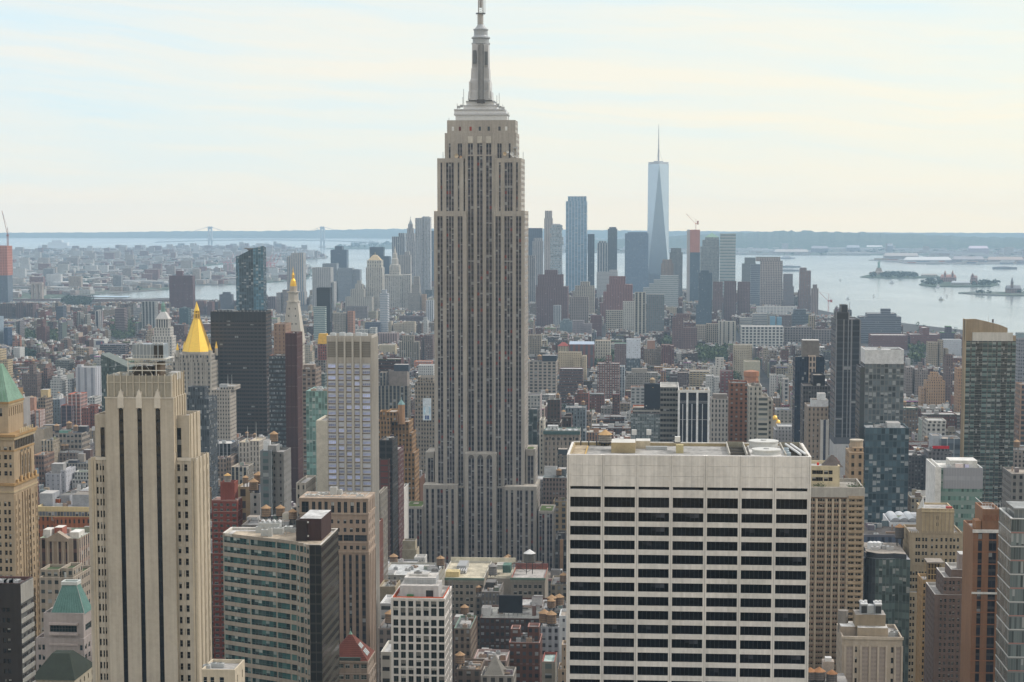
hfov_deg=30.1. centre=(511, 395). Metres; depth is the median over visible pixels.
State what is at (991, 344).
bay window
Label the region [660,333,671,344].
park trees
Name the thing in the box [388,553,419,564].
loft building
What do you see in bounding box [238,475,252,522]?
stone building
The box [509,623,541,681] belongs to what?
brick building
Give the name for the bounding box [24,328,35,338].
park trees
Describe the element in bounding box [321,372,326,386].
brick block
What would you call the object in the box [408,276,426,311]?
apartment building
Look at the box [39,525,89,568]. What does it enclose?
building
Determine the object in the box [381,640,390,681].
stone building
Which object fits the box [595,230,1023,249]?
hills
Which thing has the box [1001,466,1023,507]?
brick building
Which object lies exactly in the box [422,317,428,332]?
white building
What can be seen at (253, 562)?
window
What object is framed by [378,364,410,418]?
office building
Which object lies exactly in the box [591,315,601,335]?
brick building
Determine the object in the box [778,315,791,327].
brick building
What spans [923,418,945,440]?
white building
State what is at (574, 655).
window
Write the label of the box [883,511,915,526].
convention hall
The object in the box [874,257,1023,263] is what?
pier sheds
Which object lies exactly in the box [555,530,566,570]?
gothic building
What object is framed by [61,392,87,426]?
building
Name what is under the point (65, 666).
stone building
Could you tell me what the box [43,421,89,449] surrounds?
arched loft
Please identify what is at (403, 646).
window
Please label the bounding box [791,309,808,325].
office building
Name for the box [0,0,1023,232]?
sky
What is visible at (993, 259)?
warehouse
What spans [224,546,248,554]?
window
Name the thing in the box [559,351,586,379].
apartment building
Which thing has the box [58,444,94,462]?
loft building
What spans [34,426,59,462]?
stone building
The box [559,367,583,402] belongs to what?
brick building
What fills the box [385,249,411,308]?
civic building
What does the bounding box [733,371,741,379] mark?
park trees
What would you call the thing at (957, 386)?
brick tower
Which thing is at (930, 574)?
brick tower
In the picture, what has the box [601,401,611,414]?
walk up house
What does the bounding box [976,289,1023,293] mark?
island trees
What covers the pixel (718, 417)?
stone building
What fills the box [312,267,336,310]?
office building
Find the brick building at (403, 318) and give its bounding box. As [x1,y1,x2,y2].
[399,315,425,322]
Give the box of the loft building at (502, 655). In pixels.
[474,649,509,666]
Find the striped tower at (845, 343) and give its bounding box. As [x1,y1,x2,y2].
[829,302,860,474]
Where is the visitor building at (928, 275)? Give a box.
[921,274,936,276]
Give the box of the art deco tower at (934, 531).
[903,498,962,587]
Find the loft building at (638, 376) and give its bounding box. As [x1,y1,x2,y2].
[626,368,657,388]
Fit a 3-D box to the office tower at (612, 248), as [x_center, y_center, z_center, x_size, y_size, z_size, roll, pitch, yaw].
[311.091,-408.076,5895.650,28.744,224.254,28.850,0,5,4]
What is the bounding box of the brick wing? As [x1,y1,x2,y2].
[908,588,916,681]
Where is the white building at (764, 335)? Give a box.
[740,325,782,347]
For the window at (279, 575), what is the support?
in the office block at (281, 601)
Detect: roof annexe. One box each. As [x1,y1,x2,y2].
[202,659,244,681]
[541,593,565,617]
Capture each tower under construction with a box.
[0,212,12,302]
[686,230,699,302]
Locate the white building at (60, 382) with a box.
[50,370,74,403]
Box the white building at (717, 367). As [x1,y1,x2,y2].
[710,357,723,380]
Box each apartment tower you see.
[0,348,12,377]
[16,320,24,337]
[18,387,23,422]
[23,392,30,427]
[35,468,43,492]
[36,321,49,341]
[37,394,65,423]
[40,310,49,318]
[58,321,66,340]
[66,481,85,492]
[73,310,79,325]
[84,359,96,365]
[90,426,94,448]
[95,311,102,328]
[146,328,153,341]
[165,365,171,371]
[169,271,194,308]
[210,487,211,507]
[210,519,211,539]
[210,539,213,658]
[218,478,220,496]
[219,292,233,308]
[260,431,291,514]
[269,322,290,446]
[271,316,279,323]
[305,341,314,363]
[316,333,327,371]
[322,263,361,301]
[327,332,379,681]
[333,311,354,332]
[336,302,341,311]
[378,353,403,384]
[379,517,383,583]
[380,290,388,331]
[415,216,431,293]
[415,334,423,346]
[417,321,423,333]
[419,470,424,500]
[425,289,432,297]
[453,604,468,681]
[528,334,541,355]
[528,358,529,385]
[528,392,541,432]
[530,302,535,314]
[538,475,543,505]
[546,393,561,426]
[549,224,563,273]
[553,305,560,326]
[560,331,568,344]
[562,410,572,426]
[565,400,586,440]
[567,393,574,404]
[577,384,587,404]
[578,388,588,410]
[587,411,591,428]
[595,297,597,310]
[612,391,619,413]
[661,368,665,381]
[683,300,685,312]
[744,360,759,382]
[747,382,772,442]
[767,313,775,324]
[772,392,780,407]
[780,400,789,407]
[794,295,797,305]
[799,268,810,311]
[804,392,828,459]
[808,314,814,328]
[811,284,818,314]
[903,400,917,437]
[908,489,922,511]
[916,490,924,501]
[918,416,927,440]
[960,315,1015,507]
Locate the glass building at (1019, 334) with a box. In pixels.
[1015,332,1023,337]
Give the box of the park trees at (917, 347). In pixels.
[908,340,925,351]
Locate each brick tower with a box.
[212,473,242,658]
[285,331,302,502]
[421,334,433,359]
[728,379,747,442]
[744,370,758,382]
[915,558,943,681]
[924,551,962,681]
[943,354,952,405]
[953,367,961,411]
[960,497,1000,681]
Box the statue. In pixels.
[869,259,882,273]
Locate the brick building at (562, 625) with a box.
[559,609,565,661]
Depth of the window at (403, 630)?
635.28 m
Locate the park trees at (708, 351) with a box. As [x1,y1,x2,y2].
[695,342,729,361]
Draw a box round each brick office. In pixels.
[38,490,88,567]
[1014,382,1023,444]
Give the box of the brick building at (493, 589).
[481,579,503,607]
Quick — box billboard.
[498,595,522,616]
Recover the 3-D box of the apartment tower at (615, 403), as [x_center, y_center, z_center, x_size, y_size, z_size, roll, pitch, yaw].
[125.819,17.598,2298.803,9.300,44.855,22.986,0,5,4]
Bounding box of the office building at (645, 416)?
[631,377,659,441]
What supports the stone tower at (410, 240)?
on the ground at (764, 380)
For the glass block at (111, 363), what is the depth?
1726.68 m
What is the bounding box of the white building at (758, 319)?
[740,313,766,324]
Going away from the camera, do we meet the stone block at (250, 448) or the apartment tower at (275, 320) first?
the stone block at (250, 448)
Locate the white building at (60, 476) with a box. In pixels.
[45,462,75,494]
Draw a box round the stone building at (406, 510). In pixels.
[404,483,408,537]
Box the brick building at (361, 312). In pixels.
[347,306,368,319]
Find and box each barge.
[783,265,799,267]
[783,268,798,270]
[992,266,1016,268]
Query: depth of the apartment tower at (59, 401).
2219.81 m
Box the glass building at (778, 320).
[770,316,781,324]
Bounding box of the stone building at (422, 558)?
[414,554,426,562]
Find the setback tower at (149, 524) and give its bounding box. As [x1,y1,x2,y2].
[88,342,211,681]
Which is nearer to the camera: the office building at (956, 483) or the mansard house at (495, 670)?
the mansard house at (495, 670)
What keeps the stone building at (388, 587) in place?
on the ground at (764, 380)
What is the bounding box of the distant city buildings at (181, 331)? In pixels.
[0,281,1023,509]
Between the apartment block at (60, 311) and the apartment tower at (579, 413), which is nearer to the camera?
the apartment tower at (579, 413)
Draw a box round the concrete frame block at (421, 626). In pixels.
[391,570,452,681]
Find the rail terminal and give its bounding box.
[1005,278,1021,292]
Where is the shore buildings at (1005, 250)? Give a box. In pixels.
[543,233,1023,256]
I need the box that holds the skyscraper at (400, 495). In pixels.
[398,445,403,558]
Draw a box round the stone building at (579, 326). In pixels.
[572,320,591,335]
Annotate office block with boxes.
[0,576,35,681]
[100,343,128,354]
[218,440,237,456]
[223,510,339,681]
[570,297,588,322]
[863,524,909,681]
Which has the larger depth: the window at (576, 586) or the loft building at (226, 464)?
the loft building at (226, 464)
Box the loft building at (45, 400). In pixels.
[38,389,52,423]
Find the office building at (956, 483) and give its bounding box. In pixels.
[925,457,982,531]
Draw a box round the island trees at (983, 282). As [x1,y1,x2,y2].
[920,277,1000,285]
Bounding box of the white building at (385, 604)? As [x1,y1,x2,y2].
[380,595,392,624]
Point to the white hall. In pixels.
(780, 310)
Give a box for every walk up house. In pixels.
[45,340,57,345]
[71,339,78,343]
[103,321,113,326]
[136,331,143,337]
[240,431,261,438]
[411,366,417,377]
[529,354,536,359]
[548,568,565,595]
[583,376,594,390]
[588,369,596,376]
[594,412,609,422]
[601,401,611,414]
[658,373,668,380]
[670,376,676,381]
[678,358,691,367]
[701,365,711,368]
[777,374,785,389]
[824,371,830,378]
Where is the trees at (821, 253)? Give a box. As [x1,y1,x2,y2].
[543,240,1023,255]
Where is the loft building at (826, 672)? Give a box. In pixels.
[808,656,846,681]
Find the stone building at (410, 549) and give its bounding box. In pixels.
[402,538,418,558]
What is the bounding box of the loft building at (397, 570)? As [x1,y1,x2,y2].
[388,555,444,585]
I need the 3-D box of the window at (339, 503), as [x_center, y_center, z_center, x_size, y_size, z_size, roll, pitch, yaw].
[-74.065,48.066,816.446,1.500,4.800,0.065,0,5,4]
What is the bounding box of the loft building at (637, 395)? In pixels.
[631,385,643,407]
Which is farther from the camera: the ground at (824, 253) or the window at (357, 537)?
the ground at (824, 253)
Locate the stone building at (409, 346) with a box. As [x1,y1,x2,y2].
[399,335,419,366]
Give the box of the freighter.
[271,260,285,265]
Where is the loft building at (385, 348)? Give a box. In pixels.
[379,344,396,354]
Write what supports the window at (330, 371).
in the apartment tower at (352, 412)
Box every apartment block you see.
[56,306,66,319]
[141,301,157,328]
[276,290,289,313]
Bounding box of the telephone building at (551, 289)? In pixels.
[536,270,568,326]
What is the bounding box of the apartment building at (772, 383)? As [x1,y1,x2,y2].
[769,374,776,397]
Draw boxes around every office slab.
[210,310,271,435]
[566,429,810,681]
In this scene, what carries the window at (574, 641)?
in the office slab at (688, 561)
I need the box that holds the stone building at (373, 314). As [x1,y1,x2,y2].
[368,311,377,319]
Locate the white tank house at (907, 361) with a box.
[905,358,909,365]
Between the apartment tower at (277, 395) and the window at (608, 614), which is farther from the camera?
the apartment tower at (277, 395)
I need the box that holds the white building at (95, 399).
[87,395,100,404]
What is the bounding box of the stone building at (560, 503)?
[553,497,566,533]
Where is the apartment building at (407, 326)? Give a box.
[388,321,415,332]
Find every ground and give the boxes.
[4,288,962,470]
[13,256,327,298]
[326,243,391,248]
[543,241,1021,257]
[861,274,939,277]
[871,259,1016,263]
[919,280,999,286]
[958,292,1023,295]
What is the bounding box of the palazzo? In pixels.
[595,340,610,361]
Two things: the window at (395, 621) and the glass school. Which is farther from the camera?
the glass school
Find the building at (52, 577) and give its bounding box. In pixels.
[39,562,90,633]
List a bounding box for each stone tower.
[0,363,40,669]
[211,384,239,439]
[299,486,376,681]
[316,415,327,490]
[406,216,414,283]
[544,211,552,273]
[558,342,568,357]
[661,259,672,274]
[845,439,863,485]
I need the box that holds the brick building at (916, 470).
[908,451,923,491]
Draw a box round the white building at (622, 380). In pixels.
[620,365,624,400]
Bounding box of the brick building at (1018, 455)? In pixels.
[1013,439,1023,466]
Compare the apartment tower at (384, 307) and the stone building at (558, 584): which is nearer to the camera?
the stone building at (558, 584)
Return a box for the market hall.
[569,341,594,367]
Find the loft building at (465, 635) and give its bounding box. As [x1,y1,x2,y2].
[454,613,476,681]
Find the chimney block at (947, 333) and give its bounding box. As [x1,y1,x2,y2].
[939,326,954,339]
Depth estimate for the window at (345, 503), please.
816.31 m
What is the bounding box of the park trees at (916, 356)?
[907,350,924,363]
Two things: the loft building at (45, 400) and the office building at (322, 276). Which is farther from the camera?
the office building at (322, 276)
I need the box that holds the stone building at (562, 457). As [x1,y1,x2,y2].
[557,448,567,472]
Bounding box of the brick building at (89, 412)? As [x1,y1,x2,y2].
[81,404,98,428]
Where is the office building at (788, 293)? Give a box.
[783,274,793,305]
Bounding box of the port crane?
[224,254,237,270]
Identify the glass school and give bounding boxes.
[179,308,190,325]
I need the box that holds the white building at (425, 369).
[418,364,434,376]
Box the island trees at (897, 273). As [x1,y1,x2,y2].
[869,270,918,276]
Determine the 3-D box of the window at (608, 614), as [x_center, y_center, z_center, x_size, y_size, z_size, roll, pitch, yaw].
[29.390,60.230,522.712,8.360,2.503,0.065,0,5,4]
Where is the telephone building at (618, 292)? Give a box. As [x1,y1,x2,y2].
[600,276,632,322]
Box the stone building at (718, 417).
[710,393,727,441]
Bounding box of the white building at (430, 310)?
[426,300,433,320]
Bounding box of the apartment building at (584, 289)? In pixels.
[575,282,594,313]
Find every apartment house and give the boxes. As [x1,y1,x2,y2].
[22,360,43,396]
[43,366,56,388]
[597,355,619,398]
[644,340,660,365]
[661,344,673,365]
[733,344,751,379]
[926,339,947,366]
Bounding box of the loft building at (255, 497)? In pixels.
[248,471,260,514]
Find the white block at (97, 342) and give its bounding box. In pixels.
[94,339,107,348]
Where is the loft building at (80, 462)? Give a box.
[62,449,92,470]
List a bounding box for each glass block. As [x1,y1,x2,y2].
[101,352,136,411]
[643,275,677,306]
[995,501,1023,681]
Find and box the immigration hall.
[940,270,955,281]
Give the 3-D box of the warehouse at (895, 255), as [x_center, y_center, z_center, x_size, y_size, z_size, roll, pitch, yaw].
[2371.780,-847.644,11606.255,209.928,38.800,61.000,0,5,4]
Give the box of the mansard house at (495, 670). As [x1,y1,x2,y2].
[481,655,515,681]
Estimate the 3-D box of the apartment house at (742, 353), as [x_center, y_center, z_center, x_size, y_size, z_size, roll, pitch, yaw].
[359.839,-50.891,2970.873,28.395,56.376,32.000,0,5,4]
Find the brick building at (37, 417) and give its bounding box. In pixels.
[30,397,44,427]
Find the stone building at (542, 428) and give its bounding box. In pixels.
[539,417,545,474]
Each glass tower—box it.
[0,316,3,344]
[4,327,12,346]
[187,386,218,498]
[236,246,266,309]
[306,386,326,490]
[313,287,332,340]
[566,196,586,291]
[625,232,648,292]
[696,270,711,324]
[792,339,823,441]
[855,364,908,522]
[861,346,903,422]
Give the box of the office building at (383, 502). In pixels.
[379,486,387,579]
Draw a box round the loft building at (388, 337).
[377,332,398,342]
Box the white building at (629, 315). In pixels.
[623,301,634,333]
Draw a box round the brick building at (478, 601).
[476,585,481,648]
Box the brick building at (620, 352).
[614,343,625,367]
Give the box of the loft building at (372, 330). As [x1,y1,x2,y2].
[355,327,376,333]
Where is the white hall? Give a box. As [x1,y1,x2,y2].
[756,306,796,314]
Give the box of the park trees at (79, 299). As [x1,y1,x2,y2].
[60,294,93,304]
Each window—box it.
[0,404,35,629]
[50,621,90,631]
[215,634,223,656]
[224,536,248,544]
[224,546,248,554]
[224,556,249,564]
[224,566,249,574]
[224,576,249,584]
[224,585,249,594]
[224,595,249,603]
[225,605,249,613]
[225,615,249,623]
[225,625,249,633]
[225,634,250,643]
[225,644,250,653]
[225,654,250,663]
[245,667,250,672]
[245,677,250,681]
[250,539,275,547]
[250,549,275,557]
[251,559,275,567]
[251,569,275,577]
[251,579,275,587]
[251,589,275,597]
[251,599,275,607]
[251,609,275,617]
[251,619,275,627]
[251,629,276,637]
[252,639,276,647]
[252,648,276,656]
[252,658,276,666]
[252,668,276,676]
[252,678,276,681]
[277,542,288,548]
[277,552,288,559]
[277,562,289,569]
[277,572,289,579]
[277,582,289,589]
[277,592,289,599]
[277,602,289,609]
[277,612,289,619]
[278,622,289,629]
[278,632,289,639]
[278,642,289,649]
[278,652,290,659]
[278,662,290,669]
[278,672,290,679]
[290,544,306,681]
[302,501,308,511]
[318,502,321,509]
[328,363,335,367]
[328,369,335,373]
[328,375,335,379]
[328,381,335,384]
[328,387,335,390]
[328,393,335,396]
[328,398,335,402]
[328,404,335,408]
[328,410,335,414]
[328,416,335,420]
[329,439,335,443]
[329,445,335,449]
[329,451,335,455]
[329,475,336,478]
[329,480,370,490]
[331,502,333,512]
[338,363,343,367]
[338,369,343,373]
[338,502,340,512]
[338,535,342,540]
[339,664,366,667]
[343,535,353,540]
[344,502,346,512]
[350,502,353,512]
[355,535,366,540]
[356,502,359,512]
[362,363,369,367]
[362,369,369,373]
[362,375,369,379]
[362,381,369,385]
[363,387,369,391]
[363,410,369,414]
[363,416,369,420]
[363,422,369,426]
[363,428,369,432]
[363,434,370,437]
[363,440,370,443]
[363,445,370,449]
[363,451,370,455]
[363,457,370,461]
[363,463,370,467]
[363,469,370,472]
[363,475,370,478]
[363,502,365,512]
[393,608,397,615]
[393,619,397,625]
[394,668,398,673]
[394,676,398,681]
[401,608,405,615]
[401,619,405,625]
[401,628,405,633]
[401,636,405,641]
[401,644,405,649]
[401,652,405,657]
[401,660,405,665]
[401,668,405,673]
[401,676,405,681]
[408,601,412,606]
[408,608,412,615]
[408,620,412,625]
[408,628,412,633]
[409,676,413,681]
[416,601,420,606]
[416,608,420,615]
[416,620,420,625]
[416,628,420,633]
[416,636,420,641]
[416,644,420,649]
[416,652,420,657]
[416,660,420,665]
[416,668,420,673]
[416,676,420,681]
[424,601,428,606]
[424,608,428,615]
[424,620,428,625]
[424,628,428,633]
[424,636,428,641]
[424,644,428,649]
[424,652,428,657]
[424,660,428,665]
[424,668,428,674]
[424,676,428,681]
[431,601,435,606]
[431,608,436,615]
[431,620,436,625]
[431,628,436,633]
[431,636,436,641]
[431,644,436,649]
[431,652,436,658]
[431,660,436,666]
[431,668,436,674]
[431,676,436,681]
[439,608,443,615]
[439,620,443,625]
[439,628,443,633]
[439,636,443,642]
[439,644,443,650]
[439,652,443,658]
[439,661,443,666]
[439,669,443,674]
[514,585,541,594]
[570,497,600,506]
[570,512,600,520]
[570,526,600,534]
[570,540,600,548]
[570,554,600,562]
[570,568,599,576]
[570,582,599,590]
[570,596,599,604]
[570,610,599,618]
[570,624,599,632]
[570,637,599,646]
[570,651,599,659]
[570,665,599,673]
[570,679,599,681]
[603,680,633,681]
[604,497,634,506]
[604,512,634,520]
[604,526,634,534]
[604,540,634,548]
[604,554,634,562]
[604,568,634,576]
[604,582,633,590]
[604,596,633,604]
[604,610,633,618]
[604,624,633,632]
[604,638,633,646]
[604,652,633,660]
[604,666,633,674]
[637,498,806,681]
[637,652,667,661]
[638,497,668,507]
[638,513,668,521]
[638,527,668,535]
[638,541,668,549]
[638,555,668,563]
[638,569,668,577]
[638,583,668,591]
[638,597,667,605]
[638,611,667,619]
[638,625,667,633]
[638,639,667,647]
[808,470,861,669]
[915,516,958,561]
[944,581,959,590]
[964,341,970,456]
[969,341,975,455]
[980,341,987,501]
[985,341,995,501]
[994,341,1001,505]
[1005,341,1010,466]
[1009,341,1015,466]
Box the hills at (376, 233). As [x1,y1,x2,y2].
[0,228,1023,237]
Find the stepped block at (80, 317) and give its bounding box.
[77,312,90,325]
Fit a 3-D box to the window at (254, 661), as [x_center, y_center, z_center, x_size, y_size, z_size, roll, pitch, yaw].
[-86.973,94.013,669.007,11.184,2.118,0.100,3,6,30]
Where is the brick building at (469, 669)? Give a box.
[455,651,484,681]
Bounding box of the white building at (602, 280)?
[597,270,617,299]
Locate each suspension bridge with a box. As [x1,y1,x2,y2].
[13,282,168,301]
[154,226,377,246]
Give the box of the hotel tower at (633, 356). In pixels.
[626,338,640,370]
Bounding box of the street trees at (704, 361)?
[29,322,956,411]
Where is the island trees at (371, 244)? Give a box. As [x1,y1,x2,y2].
[336,241,564,247]
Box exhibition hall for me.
[775,408,791,423]
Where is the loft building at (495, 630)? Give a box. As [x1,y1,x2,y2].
[480,604,541,649]
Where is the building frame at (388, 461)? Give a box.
[379,434,397,558]
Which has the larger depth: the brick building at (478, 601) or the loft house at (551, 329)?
the loft house at (551, 329)
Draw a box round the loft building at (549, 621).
[538,609,558,681]
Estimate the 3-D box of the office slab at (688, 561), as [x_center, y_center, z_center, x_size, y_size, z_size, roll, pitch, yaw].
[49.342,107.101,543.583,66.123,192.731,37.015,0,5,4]
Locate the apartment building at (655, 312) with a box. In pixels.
[646,294,663,334]
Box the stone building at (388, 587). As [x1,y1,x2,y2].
[380,580,399,602]
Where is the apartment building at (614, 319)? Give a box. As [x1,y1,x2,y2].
[606,310,622,331]
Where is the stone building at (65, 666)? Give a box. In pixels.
[35,650,92,681]
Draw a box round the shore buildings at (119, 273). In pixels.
[0,242,325,297]
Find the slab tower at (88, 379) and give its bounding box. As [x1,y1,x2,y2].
[75,364,101,400]
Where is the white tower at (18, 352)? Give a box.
[13,347,24,358]
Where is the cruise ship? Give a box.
[38,240,74,247]
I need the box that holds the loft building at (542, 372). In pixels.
[529,354,556,393]
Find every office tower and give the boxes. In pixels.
[171,302,217,410]
[287,253,306,304]
[331,246,348,267]
[370,247,390,273]
[392,233,405,257]
[398,252,411,273]
[431,231,433,280]
[528,228,542,254]
[528,255,535,302]
[532,238,543,284]
[588,234,594,285]
[597,241,607,271]
[608,227,616,271]
[660,382,709,441]
[669,248,682,296]
[700,233,719,298]
[720,234,735,294]
[742,257,755,281]
[756,257,782,305]
[800,372,829,443]
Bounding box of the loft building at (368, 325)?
[365,322,380,332]
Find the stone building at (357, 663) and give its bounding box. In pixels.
[339,628,375,681]
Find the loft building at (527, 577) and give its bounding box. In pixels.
[445,549,547,616]
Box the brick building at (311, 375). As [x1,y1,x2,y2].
[302,364,320,476]
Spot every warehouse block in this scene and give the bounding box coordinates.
[45,349,64,353]
[99,308,114,316]
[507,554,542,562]
[539,389,555,402]
[547,334,568,343]
[574,389,604,412]
[586,426,606,440]
[592,421,622,435]
[592,423,622,425]
[601,428,613,438]
[610,412,625,422]
[695,352,697,361]
[903,397,917,406]
[909,436,928,448]
[912,429,917,440]
[921,410,956,428]
[946,426,959,434]
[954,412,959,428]
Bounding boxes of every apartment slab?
[0,303,15,317]
[16,302,35,317]
[267,295,276,309]
[713,282,722,311]
[718,321,735,344]
[724,281,735,320]
[737,282,749,314]
[857,308,900,342]
[904,362,927,397]
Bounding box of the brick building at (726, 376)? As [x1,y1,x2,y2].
[720,370,732,395]
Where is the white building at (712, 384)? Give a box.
[706,374,718,395]
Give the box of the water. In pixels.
[0,238,1023,334]
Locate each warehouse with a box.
[774,249,808,253]
[811,246,827,251]
[846,245,859,251]
[866,245,881,246]
[868,326,939,349]
[883,253,918,258]
[887,244,892,251]
[903,257,951,261]
[942,339,961,355]
[952,256,984,261]
[968,246,988,253]
[986,257,1023,261]
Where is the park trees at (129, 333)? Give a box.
[109,317,135,339]
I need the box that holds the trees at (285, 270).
[13,245,318,294]
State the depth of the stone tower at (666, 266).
5472.67 m
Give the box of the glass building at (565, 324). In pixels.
[560,319,571,332]
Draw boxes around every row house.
[27,339,34,347]
[37,345,43,353]
[48,343,55,349]
[53,345,62,350]
[592,380,596,390]
[770,365,775,373]
[789,392,791,407]
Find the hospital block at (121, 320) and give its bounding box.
[115,308,127,334]
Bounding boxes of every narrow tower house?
[15,370,21,379]
[37,317,45,326]
[48,321,56,328]
[49,352,57,362]
[55,301,61,310]
[74,332,82,338]
[75,359,85,366]
[76,351,89,361]
[81,335,89,344]
[85,338,93,347]
[90,351,98,359]
[93,332,102,337]
[135,321,141,333]
[309,310,313,318]
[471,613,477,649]
[530,318,533,333]
[541,344,548,350]
[590,372,596,379]
[613,434,624,438]
[622,424,630,434]
[624,334,630,342]
[640,345,644,360]
[657,332,659,343]
[676,351,681,359]
[683,357,690,368]
[728,341,734,355]
[735,316,739,325]
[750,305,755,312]
[762,346,767,369]
[780,347,788,363]
[789,383,792,406]
[790,343,794,355]
[820,320,825,328]
[925,364,932,374]
[953,361,961,367]
[954,333,960,338]
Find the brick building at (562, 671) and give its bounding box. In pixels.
[558,640,565,681]
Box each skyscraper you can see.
[398,445,403,558]
[409,0,555,570]
[647,129,668,286]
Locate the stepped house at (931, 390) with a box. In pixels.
[918,372,944,405]
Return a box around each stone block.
[35,579,91,671]
[239,426,265,473]
[836,600,903,681]
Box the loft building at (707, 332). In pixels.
[696,323,717,344]
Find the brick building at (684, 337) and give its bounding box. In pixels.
[672,313,696,349]
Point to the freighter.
(279, 262)
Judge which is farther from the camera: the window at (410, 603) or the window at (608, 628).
the window at (410, 603)
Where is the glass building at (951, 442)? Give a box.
[929,433,959,456]
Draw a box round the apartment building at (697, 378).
[689,370,709,386]
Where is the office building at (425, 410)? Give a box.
[415,375,434,472]
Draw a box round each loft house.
[4,320,16,325]
[14,363,37,377]
[24,359,38,366]
[36,352,49,358]
[37,361,51,371]
[39,308,52,315]
[60,338,71,349]
[66,319,72,326]
[73,306,84,311]
[76,346,92,355]
[77,324,90,335]
[92,329,107,337]
[93,304,104,310]
[94,351,103,365]
[122,352,131,359]
[125,307,130,319]
[128,302,134,314]
[133,306,141,316]
[213,300,219,309]
[275,313,284,321]
[306,325,313,334]
[315,345,317,357]
[409,378,415,389]
[411,414,414,428]
[429,321,433,331]
[523,595,546,605]
[536,326,543,333]
[539,349,550,354]
[542,339,547,345]
[542,406,544,416]
[544,326,555,332]
[555,338,567,352]
[573,335,580,340]
[592,415,596,422]
[608,337,621,342]
[616,333,625,339]
[620,397,630,411]
[624,408,632,424]
[625,389,630,397]
[641,363,653,370]
[654,363,670,374]
[664,317,668,326]
[665,364,680,374]
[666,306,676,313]
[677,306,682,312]
[681,350,694,361]
[683,321,693,326]
[690,314,695,320]
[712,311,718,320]
[757,346,771,359]
[766,348,776,374]
[769,356,786,373]
[775,364,786,388]
[785,362,792,381]
[822,349,830,361]
[825,360,828,370]
[911,442,928,448]
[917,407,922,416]
[921,404,940,411]
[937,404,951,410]
[952,355,961,362]
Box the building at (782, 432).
[773,423,791,442]
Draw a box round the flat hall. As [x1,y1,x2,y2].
[864,520,902,548]
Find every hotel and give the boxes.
[543,425,585,465]
[923,446,951,489]
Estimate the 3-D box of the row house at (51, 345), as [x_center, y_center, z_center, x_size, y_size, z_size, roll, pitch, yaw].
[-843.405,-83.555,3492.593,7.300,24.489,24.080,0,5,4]
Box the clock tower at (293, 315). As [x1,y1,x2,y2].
[285,270,305,364]
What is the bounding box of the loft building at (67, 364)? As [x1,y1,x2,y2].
[55,359,73,370]
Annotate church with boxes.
[772,415,780,438]
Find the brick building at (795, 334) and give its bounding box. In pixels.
[784,326,830,345]
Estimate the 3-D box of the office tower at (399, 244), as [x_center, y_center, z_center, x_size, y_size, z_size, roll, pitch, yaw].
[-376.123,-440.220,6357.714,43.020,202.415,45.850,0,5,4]
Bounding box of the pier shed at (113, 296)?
[92,296,129,297]
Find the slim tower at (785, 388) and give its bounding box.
[782,377,788,403]
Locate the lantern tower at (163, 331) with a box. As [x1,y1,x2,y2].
[152,302,175,366]
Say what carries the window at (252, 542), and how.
in the office block at (281, 601)
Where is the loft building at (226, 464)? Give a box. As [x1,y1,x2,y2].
[218,453,237,480]
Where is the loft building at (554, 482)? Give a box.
[543,466,566,504]
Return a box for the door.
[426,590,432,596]
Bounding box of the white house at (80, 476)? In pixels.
[72,470,88,488]
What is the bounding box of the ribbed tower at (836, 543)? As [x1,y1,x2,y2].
[808,455,864,671]
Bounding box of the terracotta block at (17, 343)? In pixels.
[12,335,21,346]
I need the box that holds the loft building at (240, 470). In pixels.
[231,462,253,484]
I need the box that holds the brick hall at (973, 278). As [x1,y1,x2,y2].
[970,273,977,283]
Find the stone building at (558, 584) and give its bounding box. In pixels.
[551,572,565,600]
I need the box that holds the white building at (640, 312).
[635,292,645,334]
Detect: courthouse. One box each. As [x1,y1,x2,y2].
[345,280,373,312]
[366,255,384,310]
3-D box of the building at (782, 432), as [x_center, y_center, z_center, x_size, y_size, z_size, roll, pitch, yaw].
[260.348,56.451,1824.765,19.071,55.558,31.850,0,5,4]
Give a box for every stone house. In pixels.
[296,475,315,515]
[542,652,556,681]
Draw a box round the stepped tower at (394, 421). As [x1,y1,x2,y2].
[379,397,418,500]
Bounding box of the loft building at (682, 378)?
[677,371,688,386]
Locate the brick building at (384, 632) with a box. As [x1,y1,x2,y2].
[378,610,390,681]
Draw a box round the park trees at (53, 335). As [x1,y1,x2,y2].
[50,328,57,340]
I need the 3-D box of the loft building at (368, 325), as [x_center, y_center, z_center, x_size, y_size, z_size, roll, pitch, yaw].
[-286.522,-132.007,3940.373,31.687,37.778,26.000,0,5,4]
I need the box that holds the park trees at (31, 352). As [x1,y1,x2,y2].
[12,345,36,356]
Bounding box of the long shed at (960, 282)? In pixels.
[951,281,969,284]
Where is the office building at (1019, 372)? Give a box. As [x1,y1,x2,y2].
[1015,338,1023,382]
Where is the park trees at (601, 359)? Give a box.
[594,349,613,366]
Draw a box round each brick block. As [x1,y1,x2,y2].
[196,301,214,314]
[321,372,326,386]
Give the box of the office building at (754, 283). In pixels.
[750,264,759,305]
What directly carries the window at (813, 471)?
in the ribbed tower at (836, 543)
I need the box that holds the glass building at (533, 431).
[528,407,538,474]
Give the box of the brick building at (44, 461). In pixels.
[34,451,54,487]
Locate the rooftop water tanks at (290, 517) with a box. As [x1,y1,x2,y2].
[242,505,299,527]

